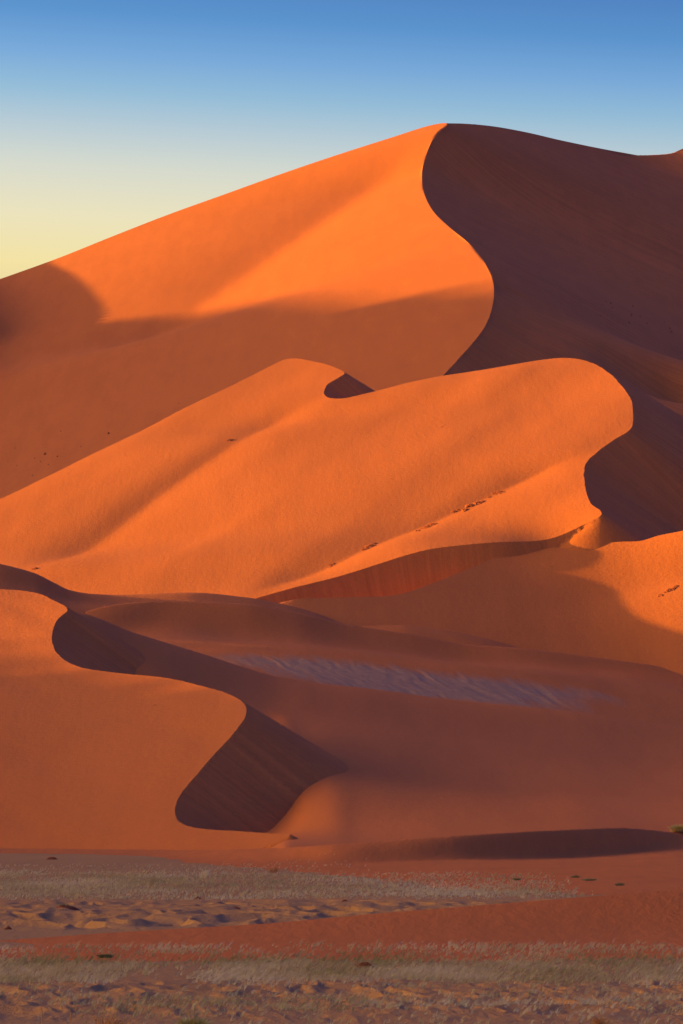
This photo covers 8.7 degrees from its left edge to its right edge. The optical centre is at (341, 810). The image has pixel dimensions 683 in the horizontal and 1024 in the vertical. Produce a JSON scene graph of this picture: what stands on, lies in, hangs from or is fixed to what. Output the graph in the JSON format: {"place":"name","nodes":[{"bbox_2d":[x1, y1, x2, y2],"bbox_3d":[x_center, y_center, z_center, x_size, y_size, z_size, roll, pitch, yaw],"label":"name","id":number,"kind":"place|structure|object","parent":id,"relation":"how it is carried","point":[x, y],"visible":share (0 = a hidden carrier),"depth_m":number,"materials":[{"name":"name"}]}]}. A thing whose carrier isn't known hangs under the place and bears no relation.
{"place":"outdoors","nodes":[
{"label":"outdoors","id":0,"kind":"place"},
{"bbox_2d":[0,564,336,621],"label":"valley dune","id":1,"kind":"structure","parent":0,"point":[13,578],"depth_m":798.61,"materials":[{"name":"brown sand"}]},
{"bbox_2d":[0,589,348,849],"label":"dune","id":2,"kind":"structure","parent":0,"point":[98,750],"depth_m":508.80,"materials":[{"name":"orange sand"}]},
{"bbox_2d":[0,123,682,498],"bbox_3d":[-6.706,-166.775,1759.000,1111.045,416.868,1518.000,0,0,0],"label":"back dune","id":3,"kind":"structure","parent":0,"point":[432,251],"depth_m":1676.86,"materials":[{"name":"orange sand"}]},
{"bbox_2d":[0,358,682,602],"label":"dune","id":4,"kind":"structure","parent":0,"point":[302,480],"depth_m":942.68,"materials":[{"name":"orange sand"}]},
{"bbox_2d":[360,543,376,550],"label":"sand ledge","id":5,"kind":"object","parent":4,"relation":"on","point":[368,546],"visible":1,"depth_m":878.61,"materials":[{"name":"orange sand"}]},
{"bbox_2d":[415,523,437,531],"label":"sand ledge","id":6,"kind":"object","parent":4,"relation":"on","point":[428,525],"visible":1,"depth_m":892.72,"materials":[{"name":"orange sand"}]},
{"bbox_2d":[450,501,484,512],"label":"sand ledge","id":7,"kind":"object","parent":4,"relation":"on","point":[470,505],"visible":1,"depth_m":905.96,"materials":[{"name":"orange sand"}]},
{"bbox_2d":[486,491,504,497],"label":"sand ledge","id":8,"kind":"object","parent":4,"relation":"on","point":[495,493],"visible":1,"depth_m":913.77,"materials":[{"name":"orange sand"}]},
{"bbox_2d":[0,848,682,1023],"bbox_3d":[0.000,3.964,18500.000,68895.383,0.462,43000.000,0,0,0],"label":"ground","id":9,"kind":"structure","parent":0,"point":[24,918],"depth_m":108.69,"materials":[{"name":"brown sand"}]},
{"bbox_2d":[56,903,79,910],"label":"sand mound","id":10,"kind":"object","parent":9,"relation":"on","point":[67,906],"visible":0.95,"depth_m":173.76,"materials":[{"name":"brown sand"}]},
{"bbox_2d":[90,1013,144,1023],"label":"dry bush","id":11,"kind":"object","parent":9,"relation":"on","point":[108,1021],"visible":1,"depth_m":81.57,"materials":[{"name":"brown plant"}]},
{"bbox_2d":[171,1016,218,1023],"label":"green bush","id":12,"kind":"object","parent":9,"relation":"on","point":[197,1021],"visible":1,"depth_m":82.42,"materials":[{"name":"green plant"}]},
{"bbox_2d":[200,868,209,877],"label":"dry bush","id":13,"kind":"object","parent":9,"relation":"on","point":[204,874],"visible":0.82,"depth_m":264.45,"materials":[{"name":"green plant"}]},
{"bbox_2d":[269,866,279,872],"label":"dry bush","id":14,"kind":"object","parent":9,"relation":"on","point":[275,870],"visible":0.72,"depth_m":288.17,"materials":[{"name":"brown plant"}]},
{"bbox_2d":[0,851,593,899],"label":"pale grass","id":15,"kind":"structure","parent":9,"relation":"on","point":[134,883],"depth_m":232.83,"materials":[{"name":"beige plant"}]},
{"bbox_2d":[0,938,682,1023],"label":"dry grass","id":16,"kind":"structure","parent":9,"relation":"on","point":[302,972],"depth_m":108.91,"materials":[{"name":"beige plant"}]},
{"bbox_2d":[350,961,377,969],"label":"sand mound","id":17,"kind":"object","parent":9,"relation":"on","point":[363,964],"visible":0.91,"depth_m":112.61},
{"bbox_2d":[586,1016,612,1023],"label":"dry bush","id":18,"kind":"object","parent":9,"relation":"on","point":[600,1021],"visible":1,"depth_m":83.27,"materials":[{"name":"brown plant"}]},
{"bbox_2d":[0,889,682,961],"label":"sand ridge","id":19,"kind":"structure","parent":0,"point":[647,918],"depth_m":137.04,"materials":[{"name":"orange sand"}]},
{"bbox_2d":[96,953,116,957],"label":"green bush","id":20,"kind":"object","parent":19,"relation":"on","point":[110,955],"visible":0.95,"depth_m":121.13,"materials":[{"name":"green plant"}]},
{"bbox_2d":[0,827,682,894],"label":"sand ridge","id":21,"kind":"structure","parent":0,"point":[635,860],"depth_m":330.46,"materials":[{"name":"orange sand"}]},
{"bbox_2d":[580,878,597,880],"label":"plant","id":22,"kind":"object","parent":21,"relation":"on","point":[589,879],"visible":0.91,"depth_m":242.23,"materials":[{"name":"brown plant"}]},
{"bbox_2d":[668,824,682,832],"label":"green bush","id":23,"kind":"object","parent":21,"relation":"on","point":[677,828],"visible":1,"depth_m":372.69,"materials":[{"name":"green plant"}]},
{"bbox_2d":[0,0,682,278],"label":"sky","id":24,"kind":"structure","parent":0,"point":[117,116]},
{"bbox_2d":[77,613,682,847],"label":"valley dune","id":25,"kind":"structure","parent":0,"point":[423,766],"depth_m":557.28,"materials":[{"name":"orange sand"}]},
{"bbox_2d":[82,601,682,695],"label":"valley dune","id":26,"kind":"structure","parent":0,"point":[187,624],"depth_m":774.58,"materials":[{"name":"brown sand"}]},
{"bbox_2d":[185,648,682,725],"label":"valley floor","id":27,"kind":"structure","parent":0,"point":[492,686],"depth_m":702.96,"materials":[{"name":"grey sand"}]},
{"bbox_2d":[360,625,516,647],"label":"valley dune","id":28,"kind":"structure","parent":0,"point":[451,636],"depth_m":803.28,"materials":[{"name":"brown sand"}]},
{"bbox_2d":[280,531,682,674],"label":"sand dune","id":29,"kind":"structure","parent":0,"point":[605,602],"depth_m":829.18,"materials":[{"name":"orange sand"}]},
{"bbox_2d":[657,585,677,596],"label":"sand ledge","id":30,"kind":"object","parent":29,"relation":"on","point":[670,589],"visible":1,"depth_m":833.68,"materials":[{"name":"orange sand"}]}
]}

